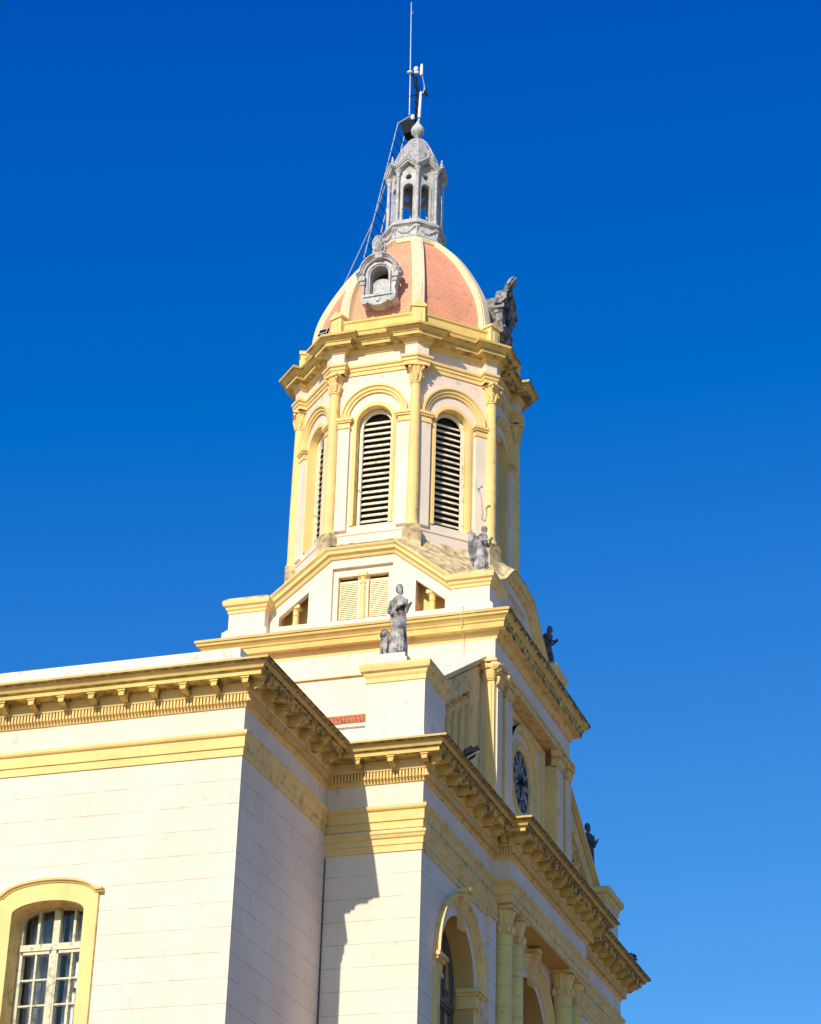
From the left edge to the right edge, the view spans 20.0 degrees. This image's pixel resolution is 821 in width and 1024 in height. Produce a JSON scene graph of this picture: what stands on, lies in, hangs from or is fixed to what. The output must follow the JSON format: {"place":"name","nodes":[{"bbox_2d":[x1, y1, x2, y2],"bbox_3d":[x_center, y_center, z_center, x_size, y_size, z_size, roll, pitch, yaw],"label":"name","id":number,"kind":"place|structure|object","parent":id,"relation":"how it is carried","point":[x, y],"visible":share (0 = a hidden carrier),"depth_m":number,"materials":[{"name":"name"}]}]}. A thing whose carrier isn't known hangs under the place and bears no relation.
{"place":"outdoors","nodes":[
{"label":"outdoors","id":0,"kind":"place"},
{"bbox_2d":[0,0,820,1023],"label":"sky","id":1,"kind":"structure","parent":0,"point":[188,188],"materials":[{"name":"blue"}]},
{"label":"ground","id":2,"kind":"structure","parent":0,"visible":0},
{"bbox_2d":[0,121,650,1023],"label":"church","id":3,"kind":"structure","parent":2,"relation":"on","point":[288,801],"depth_m":52.59,"materials":[{"name":"beige paint"}]},
{"bbox_2d":[11,907,83,1023],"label":"wing window","id":4,"kind":"structure","parent":3,"relation":"in","point":[50,939],"depth_m":47.04,"materials":[{"name":"paint"}]},
{"bbox_2d":[318,328,329,336],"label":"floodlight","id":5,"kind":"object","parent":3,"relation":"attached to","point":[324,331],"visible":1,"depth_m":65.03,"materials":[{"name":"paint"}]},
{"bbox_2d":[343,183,385,284],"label":"conduit","id":6,"kind":"object","parent":3,"relation":"attached to","point":[364,239],"visible":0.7,"depth_m":70.31,"materials":[{"name":"metal"}]},
{"bbox_2d":[363,122,404,257],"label":"ladder","id":7,"kind":"object","parent":3,"relation":"attached to","point":[382,194],"visible":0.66,"depth_m":70.56,"materials":[{"name":"metal"}]},
{"bbox_2d":[375,584,411,662],"bbox_3d":[-0.300,2.823,54.184,0.833,2.509,0.675,-7,-28,17],"label":"saint statue","id":8,"kind":"object","parent":3,"relation":"on","point":[394,646],"visible":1,"depth_m":54.02,"materials":[{"name":"grey stone"}]},
{"bbox_2d":[398,116,415,140],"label":"equipment box","id":9,"kind":"object","parent":3,"relation":"on","point":[407,126],"visible":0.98,"depth_m":71.61,"materials":[{"name":"paint"}]},
{"bbox_2d":[407,2,427,121],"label":"antenna mast","id":10,"kind":"object","parent":3,"relation":"on","point":[411,73],"visible":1,"depth_m":72.38,"materials":[{"name":"metal"}]},
{"bbox_2d":[439,930,453,1023],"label":"arched window","id":11,"kind":"structure","parent":3,"relation":"in","point":[446,983],"depth_m":52.89,"materials":[{"name":"clear glass"}]},
{"bbox_2d":[459,606,463,657],"bbox_3d":[1.297,2.996,58.620,0.070,1.673,0.536,-3,-28,10],"label":"hanging cable","id":12,"kind":"object","parent":3,"relation":"hanging from","point":[462,632],"visible":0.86,"depth_m":58.59,"materials":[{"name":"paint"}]},
{"bbox_2d":[463,745,479,760],"bbox_3d":[1.348,5.589,52.892,0.371,0.473,0.608,6,-28,-9],"label":"floodlight","id":13,"kind":"object","parent":3,"relation":"attached to","point":[470,752],"visible":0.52,"depth_m":52.73,"materials":[{"name":"paint"}]},
{"bbox_2d":[477,485,482,518],"bbox_3d":[1.915,-0.219,62.795,0.168,0.849,0.651,-3,-27,8],"label":"wall lamp","id":14,"kind":"object","parent":3,"relation":"attached to","point":[481,486],"visible":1,"depth_m":62.71,"materials":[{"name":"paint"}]},
{"bbox_2d":[468,526,492,569],"bbox_3d":[1.850,1.000,60.245,0.628,1.412,0.459,-14,-31,27],"label":"angel statue","id":15,"kind":"object","parent":3,"relation":"on","point":[478,552],"visible":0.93,"depth_m":60.18,"materials":[{"name":"grey stone"}]},
{"bbox_2d":[543,626,557,661],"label":"angel statue","id":16,"kind":"object","parent":3,"relation":"on","point":[548,638],"visible":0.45,"depth_m":65.96,"materials":[{"name":"stone"}]},
{"bbox_2d":[584,823,598,864],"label":"saint statue","id":17,"kind":"object","parent":3,"relation":"on","point":[592,842],"visible":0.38,"depth_m":68.14,"materials":[{"name":"stone"}]},
{"bbox_2d":[630,953,636,960],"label":"floodlight","id":18,"kind":"object","parent":3,"relation":"attached to","point":[633,955],"visible":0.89,"depth_m":66.16,"materials":[{"name":"paint"}]}
]}

